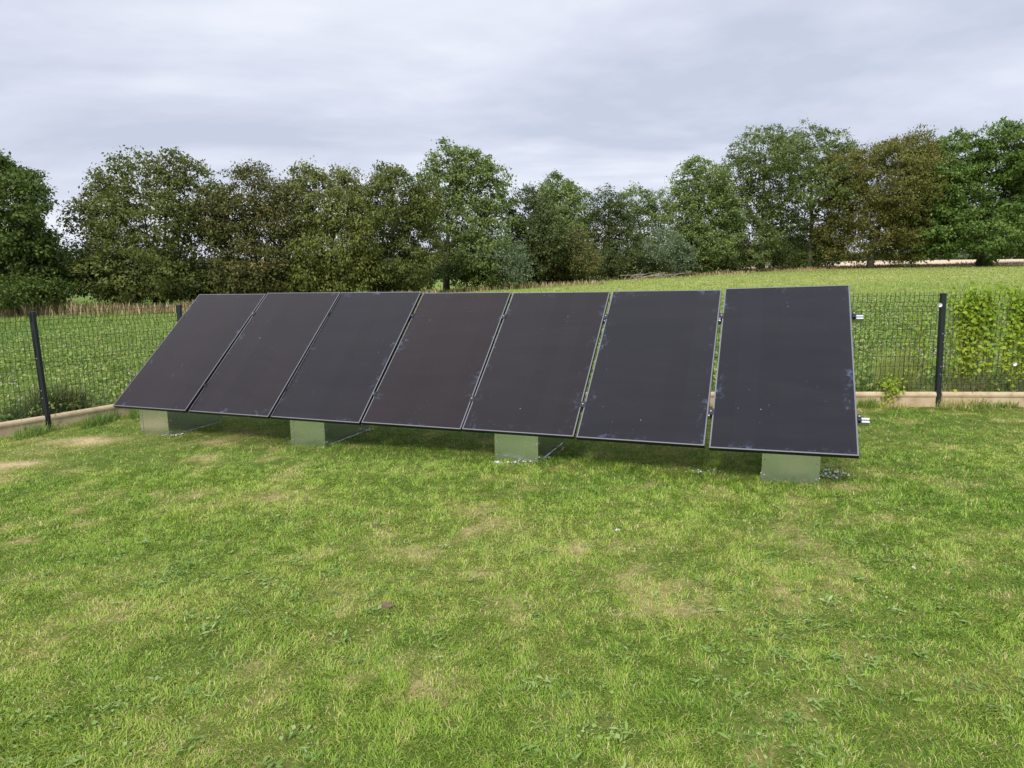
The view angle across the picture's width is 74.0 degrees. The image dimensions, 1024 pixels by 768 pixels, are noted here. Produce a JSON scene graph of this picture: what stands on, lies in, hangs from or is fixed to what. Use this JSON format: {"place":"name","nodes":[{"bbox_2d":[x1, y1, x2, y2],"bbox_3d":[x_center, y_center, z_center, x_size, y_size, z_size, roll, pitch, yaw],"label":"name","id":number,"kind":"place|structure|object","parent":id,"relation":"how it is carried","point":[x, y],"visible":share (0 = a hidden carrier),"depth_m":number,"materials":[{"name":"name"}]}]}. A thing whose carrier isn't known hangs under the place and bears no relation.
{"place":"outdoors","nodes":[
{"label":"outdoors","id":0,"kind":"place"},
{"bbox_2d":[0,398,1023,767],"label":"lawn","id":1,"kind":"structure","parent":0,"point":[6,462],"depth_m":3.47,"materials":[{"name":"green plant"}]},
{"bbox_2d":[5,418,60,439],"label":"grass tuft","id":2,"kind":"object","parent":1,"relation":"on","point":[29,433],"visible":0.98,"depth_m":7.73,"materials":[{"name":"green plant"}]},
{"bbox_2d":[79,407,121,428],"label":"grass tuft","id":3,"kind":"object","parent":1,"relation":"on","point":[97,420],"visible":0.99,"depth_m":8.27,"materials":[{"name":"green plant"}]},
{"bbox_2d":[123,409,139,419],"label":"grass tuft","id":4,"kind":"object","parent":1,"relation":"on","point":[135,414],"visible":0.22,"depth_m":8.55,"materials":[{"name":"green plant"}]},
{"bbox_2d":[139,409,222,435],"bbox_3d":[-3.849,-0.005,7.868,0.427,1.087,0.810,3,10,20],"label":"ballast box","id":5,"kind":"object","parent":1,"relation":"on","point":[154,422],"visible":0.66,"depth_m":7.61,"materials":[{"name":"metal"}]},
{"bbox_2d":[129,380,869,425],"bbox_3d":[-0.825,0.127,6.468,7.532,0.179,0.200,3,10,21],"label":"mounting rail","id":6,"kind":"object","parent":5,"relation":"on","point":[861,421],"visible":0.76,"depth_m":5.46,"materials":[{"name":"metal"}]},
{"bbox_2d":[113,294,265,412],"bbox_3d":[-3.692,-0.415,7.878,1.040,0.038,1.804,3,51,20],"label":"solar panel","id":7,"kind":"object","parent":6,"relation":"attached to","point":[179,368],"visible":1,"depth_m":7.79,"materials":[{"name":"grey"}]},
{"bbox_2d":[189,292,340,418],"bbox_3d":[-2.699,-0.376,7.530,1.040,0.038,1.804,3,51,21],"label":"solar panel","id":8,"kind":"object","parent":6,"relation":"attached to","point":[255,371],"visible":1,"depth_m":7.45,"materials":[{"name":"grey"}]},
{"bbox_2d":[270,292,421,424],"bbox_3d":[-1.715,-0.335,7.191,1.040,0.036,1.804,3,52,20],"label":"solar panel","id":9,"kind":"object","parent":6,"relation":"attached to","point":[341,370],"visible":1,"depth_m":7.11,"materials":[{"name":"grey"}]},
{"bbox_2d":[361,292,511,431],"bbox_3d":[-0.719,-0.291,6.847,1.040,0.036,1.804,2,51,20],"label":"solar panel","id":10,"kind":"object","parent":6,"relation":"attached to","point":[431,378],"visible":1,"depth_m":6.76,"materials":[{"name":"grey"}]},
{"bbox_2d":[462,292,610,438],"bbox_3d":[0.271,-0.250,6.477,1.040,0.036,1.804,2,50,21],"label":"solar panel","id":11,"kind":"object","parent":6,"relation":"attached to","point":[534,380],"visible":1,"depth_m":6.39,"materials":[{"name":"grey"}]},
{"bbox_2d":[576,290,721,447],"bbox_3d":[1.261,-0.210,6.058,1.040,0.038,1.804,2,50,21],"label":"solar panel","id":12,"kind":"object","parent":6,"relation":"attached to","point":[651,379],"visible":1,"depth_m":5.96,"materials":[{"name":"grey"}]},
{"bbox_2d":[709,285,858,458],"bbox_3d":[2.242,-0.176,5.607,1.040,0.038,1.804,1,51,22],"label":"solar panel","id":13,"kind":"object","parent":6,"relation":"attached to","point":[785,380],"visible":1,"depth_m":5.51,"materials":[{"name":"grey"}]},
{"bbox_2d":[290,420,368,446],"bbox_3d":[-1.936,0.066,7.186,0.427,1.056,0.810,3,10,20],"label":"ballast box","id":14,"kind":"object","parent":1,"relation":"on","point":[308,433],"visible":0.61,"depth_m":6.91,"materials":[{"name":"metal"}]},
{"bbox_2d":[378,601,393,610],"bbox_3d":[-0.645,1.136,3.466,0.079,0.044,0.067,-7,11,-36],"label":"soil clod","id":15,"kind":"object","parent":1,"relation":"on","point":[385,604],"visible":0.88,"depth_m":3.45,"materials":[{"name":"beige soil"}]},
{"bbox_2d":[161,428,849,477],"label":"gravel","id":16,"kind":"structure","parent":1,"relation":"on","point":[837,471],"depth_m":5.58,"materials":[{"name":"grey gravel"}]},
{"bbox_2d":[494,434,564,462],"bbox_3d":[0.176,0.170,6.385,0.427,0.981,0.810,3,10,21],"label":"ballast box","id":17,"kind":"object","parent":1,"relation":"on","point":[521,448],"visible":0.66,"depth_m":6.09,"materials":[{"name":"metal"}]},
{"bbox_2d":[761,453,820,484],"bbox_3d":[2.293,0.204,5.546,0.427,1.057,0.809,3,10,22],"label":"ballast box","id":18,"kind":"object","parent":1,"relation":"on","point":[799,469],"visible":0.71,"depth_m":5.25,"materials":[{"name":"metal"}]},
{"bbox_2d":[856,396,881,408],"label":"grass tuft","id":19,"kind":"object","parent":1,"relation":"on","point":[867,404],"visible":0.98,"depth_m":7.91,"materials":[{"name":"green plant"}]},
{"bbox_2d":[934,395,986,408],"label":"grass tuft","id":20,"kind":"object","parent":1,"relation":"on","point":[953,403],"visible":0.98,"depth_m":7.76,"materials":[{"name":"green plant"}]},
{"bbox_2d":[974,398,1019,409],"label":"grass tuft","id":21,"kind":"object","parent":1,"relation":"on","point":[1000,405],"visible":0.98,"depth_m":7.70,"materials":[{"name":"green plant"}]},
{"bbox_2d":[0,259,1023,421],"bbox_3d":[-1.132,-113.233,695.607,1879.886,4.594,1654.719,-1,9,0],"label":"field","id":22,"kind":"structure","parent":0,"point":[79,298],"depth_m":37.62,"materials":[{"name":"green plant"}]},
{"bbox_2d":[0,416,45,436],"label":"gravel board","id":23,"kind":"object","parent":22,"relation":"on","point":[8,426],"visible":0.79,"depth_m":7.78,"materials":[{"name":"beige concrete"}]},
{"bbox_2d":[0,312,42,419],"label":"wire fence panel","id":24,"kind":"object","parent":23,"relation":"on","point":[23,341],"visible":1,"depth_m":7.76,"materials":[{"name":"black"}]},
{"bbox_2d":[0,397,52,433],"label":"grass tuft","id":25,"kind":"object","parent":22,"relation":"on","point":[14,413],"visible":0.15,"depth_m":8.05,"materials":[{"name":"green plant"}]},
{"bbox_2d":[28,312,50,429],"bbox_3d":[-5.510,-0.098,7.941,0.058,1.490,0.063,-2,9,0],"label":"fence post","id":26,"kind":"object","parent":22,"relation":"on","point":[40,373],"visible":0.87,"depth_m":7.91,"materials":[{"name":"black metal"}]},
{"bbox_2d":[0,266,87,313],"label":"shrub","id":27,"kind":"object","parent":22,"relation":"on","point":[8,298],"visible":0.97,"depth_m":30.04,"materials":[{"name":"green plant"}]},
{"bbox_2d":[0,148,97,310],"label":"hedgerow tree","id":28,"kind":"object","parent":22,"relation":"on","point":[28,243],"visible":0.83,"depth_m":30.55,"materials":[{"name":"green plant"}]},
{"bbox_2d":[3,375,106,419],"bbox_3d":[-5.746,0.184,8.526,1.450,0.577,1.509,-1,9,0],"label":"grass tuft","id":29,"kind":"object","parent":22,"relation":"on","point":[69,399],"visible":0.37,"depth_m":8.42,"materials":[{"name":"green plant"}]},
{"bbox_2d":[50,404,133,427],"bbox_3d":[-4.994,0.385,8.724,0.072,0.316,1.645,6,11,35],"label":"gravel board","id":30,"kind":"object","parent":22,"relation":"on","point":[69,417],"visible":0.33,"depth_m":8.31,"materials":[{"name":"beige concrete"}]},
{"bbox_2d":[38,304,176,411],"bbox_3d":[-5.022,-0.377,8.615,0.053,1.210,1.635,6,11,35],"label":"wire fence panel","id":31,"kind":"object","parent":30,"relation":"on","point":[86,317],"visible":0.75,"depth_m":8.42,"materials":[{"name":"black"}]},
{"bbox_2d":[64,260,179,305],"bbox_3d":[-19.924,-5.091,34.976,5.878,2.976,4.024,1,9,12],"label":"shrub","id":32,"kind":"object","parent":22,"relation":"on","point":[137,285],"visible":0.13,"depth_m":34.17,"materials":[{"name":"green plant"}]},
{"bbox_2d":[55,145,245,306],"bbox_3d":[-18.140,-7.617,33.410,9.008,8.375,8.308,-1,9,0],"label":"hedgerow tree","id":33,"kind":"object","parent":22,"relation":"on","point":[111,198],"visible":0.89,"depth_m":33.18,"materials":[{"name":"green plant"}]},
{"bbox_2d":[125,262,230,302],"bbox_3d":[-16.717,-5.236,35.448,5.490,2.922,4.703,-1,9,0],"label":"shrub","id":34,"kind":"object","parent":22,"relation":"on","point":[196,278],"visible":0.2,"depth_m":34.30,"materials":[{"name":"green plant"}]},
{"bbox_2d":[176,305,181,321],"bbox_3d":[-4.504,-0.346,9.305,0.058,1.474,0.063,-1,9,0],"label":"fence post","id":35,"kind":"object","parent":22,"relation":"on","point":[179,311],"visible":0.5,"depth_m":9.19,"materials":[{"name":"grey metal"}]},
{"bbox_2d":[184,158,309,294],"bbox_3d":[-13.598,-7.659,34.927,5.272,7.694,5.861,7,12,41],"label":"hedgerow tree","id":36,"kind":"object","parent":22,"relation":"on","point":[244,230],"visible":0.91,"depth_m":34.31,"materials":[{"name":"green plant"}]},
{"bbox_2d":[211,259,296,293],"bbox_3d":[-13.591,-5.351,36.202,4.230,2.700,4.704,7,12,40],"label":"shrub","id":37,"kind":"object","parent":22,"relation":"on","point":[282,278],"visible":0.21,"depth_m":35.58,"materials":[{"name":"green plant"}]},
{"bbox_2d":[276,257,375,292],"bbox_3d":[-10.626,-5.921,38.698,6.972,2.774,4.308,-5,10,-25],"label":"shrub","id":38,"kind":"object","parent":22,"relation":"on","point":[317,276],"visible":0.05,"depth_m":37.36,"materials":[{"name":"green plant"}]},
{"bbox_2d":[265,155,389,292],"bbox_3d":[-9.921,-8.024,36.114,5.851,7.743,6.297,-8,12,-38],"label":"hedgerow tree","id":39,"kind":"object","parent":22,"relation":"on","point":[329,278],"visible":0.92,"depth_m":35.32,"materials":[{"name":"green plant"}]},
{"bbox_2d":[342,159,450,292],"bbox_3d":[-6.832,-8.614,38.298,6.642,7.854,6.097,-1,9,0],"label":"hedgerow tree","id":40,"kind":"object","parent":22,"relation":"on","point":[410,214],"visible":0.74,"depth_m":37.64,"materials":[{"name":"green plant"}]},
{"bbox_2d":[376,256,451,289],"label":"shrub","id":41,"kind":"object","parent":22,"relation":"on","point":[438,277],"visible":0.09,"depth_m":41.66,"materials":[{"name":"green plant"}]},
{"bbox_2d":[406,136,522,289],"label":"hedgerow tree","id":42,"kind":"object","parent":22,"relation":"on","point":[455,201],"visible":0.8,"depth_m":42.93,"materials":[{"name":"green plant"}]},
{"bbox_2d":[438,253,503,290],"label":"shrub","id":43,"kind":"object","parent":22,"relation":"on","point":[489,279],"visible":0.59,"depth_m":42.77,"materials":[{"name":"green plant"}]},
{"bbox_2d":[480,229,535,288],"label":"shrub","id":44,"kind":"object","parent":22,"relation":"on","point":[512,272],"visible":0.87,"depth_m":41.78,"materials":[{"name":"green plant"}]},
{"bbox_2d":[1,291,1020,401],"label":"clover flowers","id":45,"kind":"object","parent":22,"relation":"on","point":[720,326],"visible":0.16,"depth_m":11.97,"materials":[{"name":"plant"}]},
{"bbox_2d":[5,242,1023,285],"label":"hedges","id":46,"kind":"object","parent":22,"relation":"on","point":[962,257],"visible":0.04,"depth_m":160.18,"materials":[{"name":"green plant"}]},
{"bbox_2d":[503,181,584,283],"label":"hedgerow tree","id":47,"kind":"object","parent":22,"relation":"on","point":[534,235],"visible":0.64,"depth_m":44.69,"materials":[{"name":"green plant"}]},
{"bbox_2d":[520,258,597,284],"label":"shrub","id":48,"kind":"object","parent":22,"relation":"on","point":[582,275],"visible":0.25,"depth_m":46.70,"materials":[{"name":"green plant"}]},
{"bbox_2d":[529,170,601,276],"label":"hedgerow tree","id":49,"kind":"object","parent":22,"relation":"on","point":[577,216],"visible":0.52,"depth_m":51.26,"materials":[{"name":"green plant"}]},
{"bbox_2d":[538,224,605,282],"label":"shrub","id":50,"kind":"object","parent":22,"relation":"on","point":[584,267],"visible":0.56,"depth_m":45.08,"materials":[{"name":"green plant"}]},
{"bbox_2d":[579,182,646,279],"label":"hedgerow tree","id":51,"kind":"object","parent":22,"relation":"on","point":[612,243],"visible":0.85,"depth_m":49.21,"materials":[{"name":"green plant"}]},
{"bbox_2d":[585,246,659,278],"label":"shrub","id":52,"kind":"object","parent":22,"relation":"on","point":[653,266],"visible":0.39,"depth_m":49.24,"materials":[{"name":"green plant"}]},
{"bbox_2d":[617,180,680,273],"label":"hedgerow tree","id":53,"kind":"object","parent":22,"relation":"on","point":[649,210],"visible":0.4,"depth_m":56.14,"materials":[{"name":"green plant"}]},
{"bbox_2d":[584,392,714,405],"bbox_3d":[1.400,0.244,8.458,2.329,0.337,0.072,1,9,9],"label":"gravel board","id":54,"kind":"object","parent":22,"relation":"on","point":[712,398],"depth_m":8.26,"materials":[{"name":"beige concrete"}]},
{"bbox_2d":[589,298,722,389],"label":"wire fence panel","id":55,"kind":"object","parent":54,"relation":"on","point":[713,368],"visible":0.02,"depth_m":8.27,"materials":[{"name":"black metal"}]},
{"bbox_2d":[620,271,683,279],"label":"brush pile","id":56,"kind":"object","parent":22,"relation":"on","point":[655,275],"visible":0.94,"depth_m":47.88,"materials":[{"name":"brown wood"}]},
{"bbox_2d":[631,226,702,276],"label":"shrub","id":57,"kind":"object","parent":22,"relation":"on","point":[664,257],"visible":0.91,"depth_m":48.48,"materials":[{"name":"green plant"}]},
{"bbox_2d":[658,154,752,273],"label":"hedgerow tree","id":58,"kind":"object","parent":22,"relation":"on","point":[692,202],"visible":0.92,"depth_m":50.27,"materials":[{"name":"green plant"}]},
{"bbox_2d":[683,231,759,272],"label":"shrub","id":59,"kind":"object","parent":22,"relation":"on","point":[738,248],"visible":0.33,"depth_m":51.58,"materials":[{"name":"green plant"}]},
{"bbox_2d":[704,123,804,270],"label":"hedgerow tree","id":60,"kind":"object","parent":22,"relation":"on","point":[764,205],"visible":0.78,"depth_m":52.29,"materials":[{"name":"green plant"}]},
{"bbox_2d":[722,238,803,270],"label":"shrub","id":61,"kind":"object","parent":22,"relation":"on","point":[782,253],"visible":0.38,"depth_m":54.35,"materials":[{"name":"green plant"}]},
{"bbox_2d":[765,229,851,269],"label":"shrub","id":62,"kind":"object","parent":22,"relation":"on","point":[802,263],"visible":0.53,"depth_m":54.98,"materials":[{"name":"green plant"}]},
{"bbox_2d":[757,118,863,268],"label":"hedgerow tree","id":63,"kind":"object","parent":22,"relation":"on","point":[809,171],"visible":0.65,"depth_m":53.45,"materials":[{"name":"green plant"}]},
{"bbox_2d":[803,123,959,268],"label":"hedgerow tree","id":64,"kind":"object","parent":22,"relation":"on","point":[892,210],"visible":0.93,"depth_m":51.27,"materials":[{"name":"green plant"}]},
{"bbox_2d":[856,392,936,406],"bbox_3d":[3.759,0.237,8.078,2.329,0.334,0.072,1,9,9],"label":"gravel board","id":65,"kind":"object","parent":22,"relation":"on","point":[921,399],"visible":0.3,"depth_m":7.91,"materials":[{"name":"beige concrete"}]},
{"bbox_2d":[864,335,945,391],"bbox_3d":[4.635,-0.197,8.015,0.893,0.902,1.153,-3,9,-13],"label":"grass tuft","id":66,"kind":"object","parent":22,"relation":"on","point":[884,372],"visible":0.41,"depth_m":8.12,"materials":[{"name":"green plant"}]},
{"bbox_2d":[934,293,946,406],"bbox_3d":[4.912,-0.334,7.794,0.058,1.406,0.063,-3,9,0],"label":"fence post","id":67,"kind":"object","parent":22,"relation":"on","point":[940,343],"visible":0.81,"depth_m":7.76,"materials":[{"name":"black metal"}]},
{"bbox_2d":[850,292,943,388],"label":"wire fence panel","id":68,"kind":"object","parent":67,"relation":"attached to","point":[912,320],"visible":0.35,"depth_m":7.85,"materials":[{"name":"black metal"}]},
{"bbox_2d":[877,372,906,404],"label":"climbing vine","id":69,"kind":"object","parent":68,"relation":"attached to","point":[894,389],"visible":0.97,"depth_m":7.88,"materials":[{"name":"green plant"}]},
{"bbox_2d":[898,303,941,391],"bbox_3d":[4.678,-0.362,7.867,0.436,1.154,0.253,5,11,29],"label":"climbing vine","id":70,"kind":"object","parent":68,"relation":"attached to","point":[919,334],"visible":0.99,"depth_m":7.84,"materials":[{"name":"green plant"}]},
{"bbox_2d":[887,116,1023,266],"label":"hedgerow tree","id":71,"kind":"object","parent":22,"relation":"on","point":[990,226],"visible":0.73,"depth_m":50.70,"materials":[{"name":"green plant"}]},
{"bbox_2d":[912,377,1003,401],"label":"grass tuft","id":72,"kind":"object","parent":22,"relation":"on","point":[948,389],"visible":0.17,"depth_m":8.00,"materials":[{"name":"green plant"}]},
{"bbox_2d":[941,392,1023,406],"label":"gravel board","id":73,"kind":"object","parent":22,"relation":"on","point":[1014,397],"visible":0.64,"depth_m":7.77,"materials":[{"name":"beige concrete"}]},
{"bbox_2d":[942,290,1023,388],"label":"wire fence panel","id":74,"kind":"object","parent":73,"relation":"on","point":[975,294],"visible":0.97,"depth_m":7.72,"materials":[{"name":"black"}]},
{"bbox_2d":[944,281,1004,391],"bbox_3d":[5.239,-0.474,7.740,0.600,1.385,0.281,-1,9,0],"label":"climbing vine","id":75,"kind":"object","parent":74,"relation":"attached to","point":[970,317],"visible":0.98,"depth_m":7.70,"materials":[{"name":"green plant"}]},
{"bbox_2d":[943,281,1023,406],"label":"climbing vine","id":76,"kind":"object","parent":74,"relation":"attached to","point":[998,288],"visible":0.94,"depth_m":7.68,"materials":[{"name":"green plant"}]},
{"bbox_2d":[999,286,1023,391],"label":"climbing vine","id":77,"kind":"object","parent":74,"relation":"attached to","point":[1012,327],"visible":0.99,"depth_m":7.64,"materials":[{"name":"green plant"}]},
{"bbox_2d":[0,261,1023,317],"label":"dry grass","id":78,"kind":"structure","parent":0,"point":[72,307],"depth_m":35.95,"materials":[{"name":"plant"}]},
{"bbox_2d":[0,0,1023,270],"label":"sky","id":79,"kind":"structure","parent":0,"point":[595,93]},
{"bbox_2d":[182,312,862,323],"bbox_3d":[-0.539,-0.707,7.113,7.534,0.185,0.201,3,10,21],"label":"mounting rail","id":80,"kind":"object","parent":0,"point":[855,318],"visible":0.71,"depth_m":6.11,"materials":[{"name":"metal"}]}
]}

